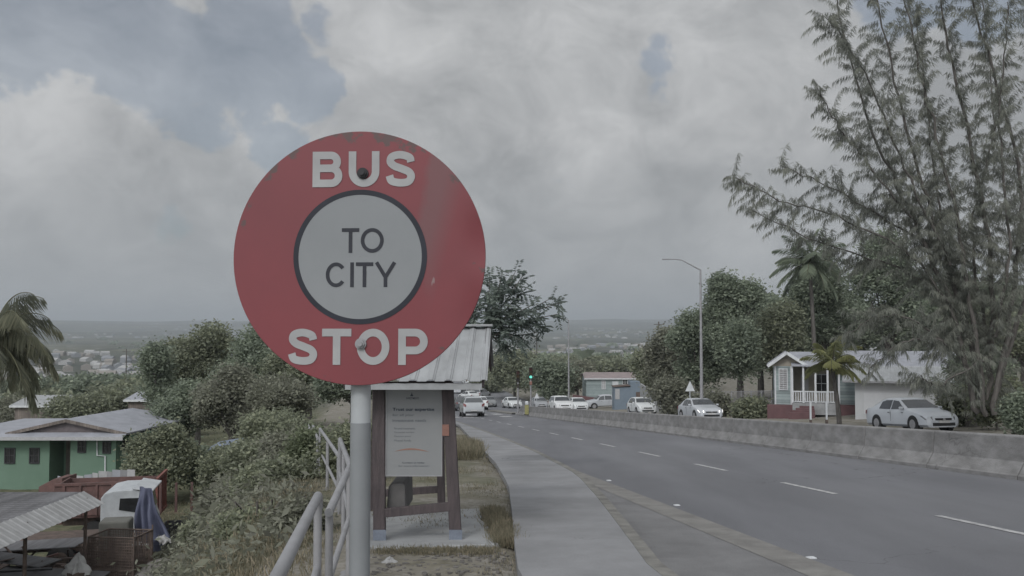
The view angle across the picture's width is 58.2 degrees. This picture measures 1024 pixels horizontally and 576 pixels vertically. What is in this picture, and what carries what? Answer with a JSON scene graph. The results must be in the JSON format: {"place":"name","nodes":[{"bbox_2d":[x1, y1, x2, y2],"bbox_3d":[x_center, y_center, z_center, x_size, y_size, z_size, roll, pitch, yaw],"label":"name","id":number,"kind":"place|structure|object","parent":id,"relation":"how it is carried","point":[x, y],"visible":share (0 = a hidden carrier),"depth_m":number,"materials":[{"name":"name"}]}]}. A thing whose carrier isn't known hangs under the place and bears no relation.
{"place":"outdoors","nodes":[
{"label":"outdoors","id":0,"kind":"place"},
{"bbox_2d":[0,318,1019,575],"bbox_3d":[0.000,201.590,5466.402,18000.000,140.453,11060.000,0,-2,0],"label":"ground","id":1,"kind":"structure","parent":0,"point":[126,334],"depth_m":117.67,"materials":[{"name":"soil"}]},
{"bbox_2d":[0,393,23,422],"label":"broadleaf tree","id":2,"kind":"object","parent":1,"relation":"on","point":[6,411],"visible":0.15,"depth_m":84.37,"materials":[{"name":"green plant"}]},
{"bbox_2d":[0,292,63,416],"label":"coconut palm","id":3,"kind":"object","parent":1,"relation":"on","point":[18,337],"visible":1,"depth_m":26.76,"materials":[{"name":"green plant"}]},
{"bbox_2d":[9,395,76,419],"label":"pale roof shed","id":4,"kind":"structure","parent":1,"relation":"on","point":[20,407],"depth_m":77.62,"materials":[{"name":"white paint"}]},
{"bbox_2d":[0,491,104,575],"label":"open shed","id":5,"kind":"structure","parent":1,"relation":"on","point":[24,515],"depth_m":24.72,"materials":[{"name":"metal"}]},
{"bbox_2d":[39,474,76,524],"bbox_3d":[-19.396,8.989,39.247,1.013,1.927,1.280,0,-2,0],"label":"rusty skip","id":6,"kind":"object","parent":1,"relation":"on","point":[48,486],"visible":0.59,"depth_m":38.68,"materials":[{"name":"red metal"}]},
{"bbox_2d":[26,384,118,417],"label":"broadleaf tree","id":7,"kind":"object","parent":1,"relation":"on","point":[66,405],"visible":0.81,"depth_m":76.49,"materials":[{"name":"green plant"}]},
{"bbox_2d":[0,543,146,575],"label":"scrap heap","id":8,"kind":"object","parent":1,"relation":"on","point":[52,565],"visible":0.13,"depth_m":27.98,"materials":[{"name":"metal"}]},
{"bbox_2d":[0,552,61,567],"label":"steel sheet","id":9,"kind":"object","parent":8,"relation":"on","point":[35,561],"visible":0.91,"depth_m":26.77,"materials":[{"name":"grey metal"}]},
{"bbox_2d":[0,537,82,551],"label":"steel sheet","id":10,"kind":"object","parent":8,"relation":"on","point":[50,544],"visible":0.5,"depth_m":29.17,"materials":[{"name":"grey metal"}]},
{"bbox_2d":[0,566,110,575],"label":"steel sheet","id":11,"kind":"object","parent":8,"relation":"on","point":[55,572],"visible":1,"depth_m":26.08,"materials":[{"name":"grey metal"}]},
{"bbox_2d":[67,572,89,575],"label":"oil drum","id":12,"kind":"object","parent":1,"relation":"on","point":[77,574],"visible":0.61,"depth_m":25.44,"materials":[{"name":"metal"}]},
{"bbox_2d":[61,552,91,575],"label":"white sack","id":13,"kind":"object","parent":12,"relation":"on","point":[76,564],"visible":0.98,"depth_m":25.56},
{"bbox_2d":[0,478,161,565],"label":"old truck","id":14,"kind":"object","parent":1,"relation":"on","point":[119,499],"visible":0.21,"depth_m":30.93,"materials":[{"name":"white paint"}]},
{"bbox_2d":[134,486,170,542],"bbox_3d":[-11.645,7.332,29.682,1.254,1.769,0.730,0,-2,0],"label":"tarpaulin","id":15,"kind":"object","parent":14,"relation":"hanging from","point":[146,515],"visible":0.83,"depth_m":29.77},
{"bbox_2d":[52,374,118,395],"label":"belt tree","id":16,"kind":"object","parent":1,"relation":"on","point":[70,383],"visible":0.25,"depth_m":121.31,"materials":[{"name":"green plant"}]},
{"bbox_2d":[0,408,188,489],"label":"green house","id":17,"kind":"structure","parent":1,"relation":"on","point":[35,453],"depth_m":49.66,"materials":[{"name":"paint"}]},
{"bbox_2d":[58,469,134,477],"bbox_3d":[-18.820,9.336,41.653,3.522,2.230,0.220,0,-2,0],"label":"sheet fence","id":18,"kind":"object","parent":1,"relation":"on","point":[122,473],"visible":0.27,"depth_m":41.67,"materials":[{"name":"metal"}]},
{"bbox_2d":[80,374,143,394],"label":"belt tree","id":19,"kind":"object","parent":1,"relation":"on","point":[123,382],"visible":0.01,"depth_m":107.93,"materials":[{"name":"green plant"}]},
{"bbox_2d":[85,381,140,411],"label":"broadleaf tree","id":20,"kind":"object","parent":1,"relation":"on","point":[118,397],"visible":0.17,"depth_m":83.56,"materials":[{"name":"green plant"}]},
{"bbox_2d":[99,516,133,575],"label":"water tank","id":21,"kind":"object","parent":1,"relation":"on","point":[116,522],"visible":0.37,"depth_m":28.57,"materials":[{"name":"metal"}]},
{"bbox_2d":[87,525,153,575],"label":"wire cage","id":22,"kind":"object","parent":1,"relation":"on","point":[114,549],"visible":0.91,"depth_m":26.74,"materials":[{"name":"metal"}]},
{"bbox_2d":[54,469,192,529],"bbox_3d":[-15.164,8.661,36.528,5.030,2.497,2.360,1,-3,-12],"label":"dump trailer","id":23,"kind":"object","parent":1,"relation":"on","point":[98,488],"visible":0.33,"depth_m":35.53,"materials":[{"name":"red metal"}]},
{"bbox_2d":[123,391,151,410],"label":"grey roof shed","id":24,"kind":"structure","parent":1,"relation":"on","point":[133,402],"depth_m":79.63,"materials":[{"name":"white paint"}]},
{"bbox_2d":[126,335,182,409],"bbox_3d":[-24.380,7.685,62.642,3.657,9.206,4.182,0,-2,0],"label":"broadleaf tree","id":25,"kind":"object","parent":1,"relation":"on","point":[155,365],"visible":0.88,"depth_m":62.04,"materials":[{"name":"green plant"}]},
{"bbox_2d":[112,416,205,492],"bbox_3d":[-17.105,8.628,44.526,4.358,4.813,4.197,0,-2,0],"label":"bush","id":26,"kind":"object","parent":1,"relation":"on","point":[156,452],"visible":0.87,"depth_m":44.21,"materials":[{"name":"green plant"}]},
{"bbox_2d":[142,376,213,437],"bbox_3d":[-20.335,8.662,57.270,5.017,6.184,5.273,0,-2,0],"label":"broadleaf tree","id":27,"kind":"object","parent":1,"relation":"on","point":[175,405],"visible":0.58,"depth_m":56.97,"materials":[{"name":"green plant"}]},
{"bbox_2d":[136,318,238,444],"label":"broadleaf tree","id":28,"kind":"object","parent":1,"relation":"on","point":[200,353],"visible":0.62,"depth_m":67.17,"materials":[{"name":"green plant"}]},
{"bbox_2d":[169,512,209,546],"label":"bush","id":29,"kind":"object","parent":1,"relation":"on","point":[182,526],"visible":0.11,"depth_m":23.45,"materials":[{"name":"green plant"}]},
{"bbox_2d":[174,436,210,495],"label":"bush","id":30,"kind":"object","parent":1,"relation":"on","point":[194,474],"visible":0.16,"depth_m":46.12,"materials":[{"name":"green plant"}]},
{"bbox_2d":[189,436,231,494],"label":"bush","id":31,"kind":"object","parent":1,"relation":"on","point":[207,467],"visible":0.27,"depth_m":36.96,"materials":[{"name":"green plant"}]},
{"bbox_2d":[189,476,236,519],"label":"bush","id":32,"kind":"object","parent":1,"relation":"on","point":[215,493],"visible":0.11,"depth_m":21.17,"materials":[{"name":"green plant"}]},
{"bbox_2d":[183,357,264,439],"bbox_3d":[-15.907,7.214,52.327,5.321,6.591,5.506,0,-2,0],"label":"broadleaf tree","id":33,"kind":"object","parent":1,"relation":"on","point":[217,402],"visible":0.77,"depth_m":51.63,"materials":[{"name":"green plant"}]},
{"bbox_2d":[111,424,337,575],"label":"scrub","id":34,"kind":"object","parent":1,"relation":"on","point":[165,568],"visible":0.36,"depth_m":15.54,"materials":[{"name":"green plant"}]},
{"bbox_2d":[208,433,263,474],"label":"bush","id":35,"kind":"object","parent":1,"relation":"on","point":[241,451],"visible":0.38,"depth_m":27.03,"materials":[{"name":"green plant"}]},
{"bbox_2d":[204,322,274,381],"bbox_3d":[-16.219,6.235,59.692,7.406,8.349,5.741,-1,-3,23],"label":"broadleaf tree","id":36,"kind":"object","parent":1,"relation":"on","point":[252,345],"visible":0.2,"depth_m":58.84,"materials":[{"name":"green plant"}]},
{"bbox_2d":[203,496,291,545],"bbox_3d":[-3.908,3.589,13.836,1.620,0.920,1.666,0,-2,0],"label":"bush","id":37,"kind":"object","parent":1,"relation":"on","point":[235,518],"visible":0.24,"depth_m":13.55,"materials":[{"name":"green plant"}]},
{"bbox_2d":[223,450,319,502],"bbox_3d":[-4.918,3.937,18.942,2.191,1.212,1.734,2,-3,-39],"label":"bush","id":38,"kind":"object","parent":1,"relation":"on","point":[286,467],"visible":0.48,"depth_m":18.69,"materials":[{"name":"green plant"}]},
{"bbox_2d":[231,406,325,442],"bbox_3d":[-9.145,5.621,35.925,3.622,2.095,4.256,1,-3,-15],"label":"bush","id":39,"kind":"object","parent":1,"relation":"on","point":[253,424],"visible":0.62,"depth_m":35.12,"materials":[{"name":"green plant"}]},
{"bbox_2d":[241,371,323,420],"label":"broadleaf tree","id":40,"kind":"object","parent":1,"relation":"on","point":[269,392],"visible":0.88,"depth_m":43.66,"materials":[{"name":"green plant"}]},
{"bbox_2d":[252,348,317,423],"bbox_3d":[-12.672,5.601,55.865,4.840,6.198,7.626,2,-3,-44],"label":"broadleaf tree","id":41,"kind":"object","parent":1,"relation":"on","point":[276,364],"visible":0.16,"depth_m":55.50,"materials":[{"name":"green plant"}]},
{"bbox_2d":[249,424,322,463],"bbox_3d":[-6.025,4.605,25.803,2.593,1.607,2.250,-2,-3,35],"label":"bush","id":42,"kind":"object","parent":1,"relation":"on","point":[268,444],"visible":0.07,"depth_m":25.43,"materials":[{"name":"green plant"}]},
{"bbox_2d":[243,486,340,541],"bbox_3d":[-2.833,3.114,11.848,1.273,1.037,1.217,0,-2,0],"label":"bush","id":43,"kind":"object","parent":1,"relation":"on","point":[298,505],"visible":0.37,"depth_m":11.70,"materials":[{"name":"green plant"}]},
{"bbox_2d":[277,418,333,467],"bbox_3d":[-4.700,3.969,21.920,1.757,1.720,1.657,1,-3,-16],"label":"bush","id":44,"kind":"object","parent":1,"relation":"on","point":[303,440],"visible":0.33,"depth_m":21.58,"materials":[{"name":"green plant"}]},
{"bbox_2d":[269,424,349,575],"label":"pipe railing","id":45,"kind":"object","parent":1,"relation":"on","point":[339,501],"visible":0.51,"depth_m":6.50,"materials":[{"name":"metal"}]},
{"bbox_2d":[135,434,525,575],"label":"grass","id":46,"kind":"structure","parent":1,"relation":"on","point":[497,521],"depth_m":10.92,"materials":[{"name":"green plant"}]},
{"bbox_2d":[301,375,372,422],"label":"broadleaf tree","id":47,"kind":"object","parent":1,"relation":"on","point":[332,391],"visible":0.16,"depth_m":48.13,"materials":[{"name":"green plant"}]},
{"bbox_2d":[5,321,671,379],"bbox_3d":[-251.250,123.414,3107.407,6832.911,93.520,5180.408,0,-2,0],"label":"distant town","id":48,"kind":"object","parent":1,"relation":"on","point":[86,366],"visible":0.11,"depth_m":1016.59},
{"bbox_2d":[306,413,371,478],"bbox_3d":[-3.457,3.596,19.407,1.703,1.854,1.967,-1,-3,31],"label":"bush","id":49,"kind":"object","parent":1,"relation":"on","point":[342,431],"visible":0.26,"depth_m":19.06,"materials":[{"name":"green plant"}]},
{"bbox_2d":[234,131,485,575],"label":"bus stop sign","id":50,"kind":"object","parent":1,"relation":"on","point":[359,261],"visible":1,"depth_m":2.61,"materials":[{"name":"red metal"}]},
{"bbox_2d":[370,508,498,550],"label":"concrete slab","id":51,"kind":"structure","parent":1,"relation":"on","point":[399,532],"depth_m":11.25,"materials":[{"name":"grey concrete"}]},
{"bbox_2d":[343,324,493,540],"bbox_3d":[-1.164,1.845,12.210,1.812,2.724,3.870,0,-2,0],"label":"bus shelter","id":52,"kind":"object","parent":51,"relation":"on","point":[413,428],"visible":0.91,"depth_m":10.71,"materials":[{"name":"metal"}]},
{"bbox_2d":[371,548,511,575],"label":"pebbles","id":53,"kind":"object","parent":1,"relation":"on","point":[459,572],"visible":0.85,"depth_m":9.19,"materials":[{"name":"grey gravel"}]},
{"bbox_2d":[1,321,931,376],"bbox_3d":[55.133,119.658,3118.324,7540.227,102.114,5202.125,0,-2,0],"label":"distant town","id":54,"kind":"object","parent":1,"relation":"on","point":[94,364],"visible":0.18,"depth_m":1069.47},
{"bbox_2d":[0,328,1018,398],"bbox_3d":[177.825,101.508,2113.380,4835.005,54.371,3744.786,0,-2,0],"label":"distant woodland","id":55,"kind":"object","parent":1,"relation":"on","point":[583,354],"visible":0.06,"depth_m":977.84,"materials":[{"name":"green plant"}]},
{"bbox_2d":[485,345,543,396],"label":"broadleaf tree","id":56,"kind":"object","parent":1,"relation":"on","point":[503,373],"visible":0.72,"depth_m":146.18,"materials":[{"name":"green plant"}]},
{"bbox_2d":[467,260,567,361],"bbox_3d":[-0.848,1.816,19.929,4.262,4.898,1.984,0,-2,0],"label":"pinnate tree","id":57,"kind":"object","parent":1,"relation":"on","point":[493,313],"visible":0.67,"depth_m":19.79,"materials":[{"name":"green plant"}]},
{"bbox_2d":[515,349,583,399],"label":"broadleaf tree","id":58,"kind":"object","parent":1,"relation":"on","point":[549,379],"visible":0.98,"depth_m":123.69,"materials":[{"name":"green plant"}]},
{"bbox_2d":[456,422,661,575],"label":"footpath","id":59,"kind":"structure","parent":1,"relation":"on","point":[565,521],"depth_m":11.51,"materials":[{"name":"concrete"}]},
{"bbox_2d":[456,421,678,575],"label":"kerb","id":60,"kind":"structure","parent":1,"relation":"on","point":[650,558],"depth_m":11.26,"materials":[{"name":"concrete"}]},
{"bbox_2d":[556,352,598,394],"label":"broadleaf tree","id":61,"kind":"object","parent":1,"relation":"on","point":[587,367],"visible":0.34,"depth_m":138.92,"materials":[{"name":"green plant"}]},
{"bbox_2d":[586,394,611,408],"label":"car","id":62,"kind":"object","parent":1,"relation":"on","point":[601,400],"visible":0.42,"depth_m":114.58,"materials":[{"name":"paint"}]},
{"bbox_2d":[582,355,627,371],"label":"belt tree","id":63,"kind":"object","parent":1,"relation":"on","point":[618,365],"visible":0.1,"depth_m":191.67,"materials":[{"name":"green plant"}]},
{"bbox_2d":[580,372,635,397],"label":"turquoise house","id":64,"kind":"structure","parent":1,"relation":"on","point":[594,384],"depth_m":123.56,"materials":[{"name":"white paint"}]},
{"bbox_2d":[611,380,639,409],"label":"blue shack","id":65,"kind":"structure","parent":1,"relation":"on","point":[622,394],"depth_m":105.57,"materials":[{"name":"paint"}]},
{"bbox_2d":[624,343,652,389],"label":"broadleaf tree","id":66,"kind":"object","parent":1,"relation":"on","point":[637,362],"visible":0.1,"depth_m":110.73,"materials":[{"name":"green plant"}]},
{"bbox_2d":[635,321,685,387],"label":"broadleaf tree","id":67,"kind":"object","parent":1,"relation":"on","point":[657,358],"visible":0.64,"depth_m":90.93,"materials":[{"name":"green plant"}]},
{"bbox_2d":[630,372,699,414],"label":"bush","id":68,"kind":"object","parent":1,"relation":"on","point":[668,396],"visible":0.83,"depth_m":73.21,"materials":[{"name":"green plant"}]},
{"bbox_2d":[661,306,733,391],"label":"broadleaf tree","id":69,"kind":"object","parent":1,"relation":"on","point":[684,338],"visible":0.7,"depth_m":76.58,"materials":[{"name":"green plant"}]},
{"bbox_2d":[597,487,807,575],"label":"bus bay","id":70,"kind":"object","parent":1,"relation":"on","point":[678,548],"visible":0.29,"depth_m":10.07,"materials":[{"name":"concrete"}]},
{"bbox_2d":[683,384,733,416],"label":"bush","id":71,"kind":"object","parent":1,"relation":"on","point":[719,398],"visible":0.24,"depth_m":68.60,"materials":[{"name":"green plant"}]},
{"bbox_2d":[694,266,777,400],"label":"broadleaf tree","id":72,"kind":"object","parent":1,"relation":"on","point":[729,333],"visible":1,"depth_m":73.52,"materials":[{"name":"green plant"}]},
{"bbox_2d":[725,389,772,418],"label":"bush","id":73,"kind":"object","parent":1,"relation":"on","point":[753,407],"visible":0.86,"depth_m":63.15,"materials":[{"name":"green plant"}]},
{"bbox_2d":[746,293,821,351],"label":"belt tree","id":74,"kind":"object","parent":1,"relation":"on","point":[774,297],"visible":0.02,"depth_m":101.17,"materials":[{"name":"green plant"}]},
{"bbox_2d":[752,296,816,389],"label":"broadleaf tree","id":75,"kind":"object","parent":1,"relation":"on","point":[784,330],"visible":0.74,"depth_m":75.81,"materials":[{"name":"green plant"}]},
{"bbox_2d":[769,228,848,351],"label":"dark palm","id":76,"kind":"object","parent":1,"relation":"on","point":[810,267],"visible":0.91,"depth_m":75.76,"materials":[{"name":"green plant"}]},
{"bbox_2d":[767,351,866,418],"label":"porch house","id":77,"kind":"structure","parent":1,"relation":"on","point":[795,393],"depth_m":61.76,"materials":[{"name":"white paint"}]},
{"bbox_2d":[779,368,787,389],"bbox_3d":[18.325,6.168,62.153,0.594,1.459,0.086,-1,-3,15],"label":"window","id":78,"kind":"structure","parent":77,"relation":"in","point":[783,372],"depth_m":62.15,"materials":[{"name":"white paint"}]},
{"bbox_2d":[816,374,826,392],"bbox_3d":[21.260,6.563,63.222,0.782,1.298,0.070,-1,-3,15],"label":"window","id":79,"kind":"structure","parent":77,"relation":"in","point":[821,379],"depth_m":63.22,"materials":[{"name":"white paint"}]},
{"bbox_2d":[780,260,866,351],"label":"broadleaf tree","id":80,"kind":"object","parent":1,"relation":"on","point":[829,321],"visible":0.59,"depth_m":82.39,"materials":[{"name":"green plant"}]},
{"bbox_2d":[799,336,866,423],"bbox_3d":[16.328,4.814,46.788,2.954,4.854,3.309,2,-3,-34],"label":"palm","id":81,"kind":"object","parent":1,"relation":"on","point":[825,359],"visible":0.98,"depth_m":46.58,"materials":[{"name":"green plant"}]},
{"bbox_2d":[845,291,880,350],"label":"belt tree","id":82,"kind":"object","parent":1,"relation":"on","point":[866,346],"visible":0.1,"depth_m":116.10,"materials":[{"name":"green plant"}]},
{"bbox_2d":[719,0,1023,418],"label":"feathery pine","id":83,"kind":"object","parent":1,"relation":"on","point":[946,254],"visible":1,"depth_m":36.67,"materials":[{"name":"green plant"}]},
{"bbox_2d":[836,223,938,349],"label":"broadleaf tree","id":84,"kind":"object","parent":1,"relation":"on","point":[870,285],"visible":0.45,"depth_m":78.38,"materials":[{"name":"green plant"}]},
{"bbox_2d":[855,305,933,350],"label":"belt tree","id":85,"kind":"object","parent":1,"relation":"on","point":[896,342],"visible":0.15,"depth_m":103.54,"materials":[{"name":"green plant"}]},
{"bbox_2d":[836,351,954,366],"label":"grey roofed house","id":86,"kind":"structure","parent":1,"relation":"on","point":[913,361],"depth_m":67.07,"materials":[{"name":"white paint"}]},
{"bbox_2d":[842,366,953,419],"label":"white garage","id":87,"kind":"structure","parent":1,"relation":"on","point":[873,393],"depth_m":55.26,"materials":[{"name":"paint"}]},
{"bbox_2d":[864,393,940,413],"bbox_3d":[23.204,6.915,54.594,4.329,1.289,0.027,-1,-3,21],"label":"roller door","id":88,"kind":"structure","parent":87,"relation":"in","point":[870,399],"depth_m":55.01,"materials":[{"name":"white metal"}]},
{"bbox_2d":[866,398,957,430],"bbox_3d":[17.917,5.680,41.356,2.100,1.501,4.675,0,-7,-11],"label":"parked car","id":89,"kind":"object","parent":1,"relation":"on","point":[915,413],"visible":0.91,"depth_m":40.55,"materials":[{"name":"paint"}]},
{"bbox_2d":[897,288,988,350],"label":"broadleaf tree","id":90,"kind":"object","parent":1,"relation":"on","point":[912,312],"visible":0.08,"depth_m":74.51,"materials":[{"name":"green plant"}]},
{"bbox_2d":[930,384,987,425],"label":"bush","id":91,"kind":"object","parent":1,"relation":"on","point":[955,403],"visible":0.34,"depth_m":43.37,"materials":[{"name":"green plant"}]},
{"bbox_2d":[930,363,994,426],"bbox_3d":[21.163,5.042,43.080,2.947,3.335,3.043,-2,-3,34],"label":"stub palm","id":92,"kind":"object","parent":1,"relation":"on","point":[967,423],"visible":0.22,"depth_m":42.70,"materials":[{"name":"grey plant"}]},
{"bbox_2d":[941,343,1023,385],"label":"broadleaf tree","id":93,"kind":"object","parent":1,"relation":"on","point":[1009,364],"visible":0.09,"depth_m":49.46,"materials":[{"name":"green plant"}]},
{"bbox_2d":[954,372,1023,429],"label":"bush","id":94,"kind":"object","parent":1,"relation":"on","point":[989,419],"visible":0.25,"depth_m":39.83,"materials":[{"name":"green plant"}]},
{"bbox_2d":[968,306,1023,379],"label":"broadleaf tree","id":95,"kind":"object","parent":1,"relation":"on","point":[1017,348],"visible":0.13,"depth_m":60.05,"materials":[{"name":"green plant"}]},
{"bbox_2d":[993,387,1023,434],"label":"bush","id":96,"kind":"object","parent":1,"relation":"on","point":[1012,415],"visible":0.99,"depth_m":33.95,"materials":[{"name":"green plant"}]},
{"bbox_2d":[0,0,1023,321],"label":"sky","id":97,"kind":"structure","parent":0,"point":[593,144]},
{"bbox_2d":[410,380,1023,575],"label":"road","id":98,"kind":"structure","parent":0,"point":[872,518],"depth_m":15.37,"materials":[{"name":"grey asphalt"}]},
{"bbox_2d":[458,396,484,416],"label":"moving car","id":99,"kind":"object","parent":98,"relation":"on","point":[473,404],"visible":0.99,"depth_m":77.67,"materials":[{"name":"paint"}]},
{"bbox_2d":[548,396,572,408],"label":"moving car","id":100,"kind":"object","parent":98,"relation":"on","point":[559,402],"visible":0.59,"depth_m":91.57,"materials":[{"name":"paint"}]},
{"bbox_2d":[569,397,588,409],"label":"moving car","id":101,"kind":"object","parent":98,"relation":"on","point":[579,402],"visible":0.56,"depth_m":98.99,"materials":[{"name":"paint"}]},
{"bbox_2d":[626,397,655,413],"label":"moving car","id":102,"kind":"object","parent":98,"relation":"on","point":[638,404],"visible":0.77,"depth_m":80.66,"materials":[{"name":"paint"}]},
{"bbox_2d":[662,259,702,398],"bbox_3d":[11.531,3.427,61.910,2.763,10.827,0.380,0,-2,0],"label":"street lamp","id":103,"kind":"object","parent":98,"relation":"on","point":[701,371],"visible":0.76,"depth_m":61.84,"materials":[{"name":"metal"}]},
{"bbox_2d":[677,398,722,416],"bbox_3d":[12.606,8.137,61.769,2.100,1.501,4.675,0,-7,-8],"label":"moving car","id":104,"kind":"object","parent":98,"relation":"on","point":[706,407],"visible":0.81,"depth_m":60.81,"materials":[{"name":"paint"}]},
{"bbox_2d":[580,472,853,575],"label":"drain strip","id":105,"kind":"object","parent":98,"relation":"on","point":[796,562],"visible":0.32,"depth_m":10.98,"materials":[{"name":"concrete"}]},
{"bbox_2d":[455,413,1023,534],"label":"lane markings","id":106,"kind":"object","parent":98,"relation":"on","point":[1022,533],"visible":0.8,"depth_m":15.81,"materials":[{"name":"paint"}]},
{"bbox_2d":[515,406,1023,480],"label":"median barrier","id":107,"kind":"object","parent":98,"relation":"on","point":[992,455],"visible":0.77,"depth_m":24.43,"materials":[{"name":"concrete"}]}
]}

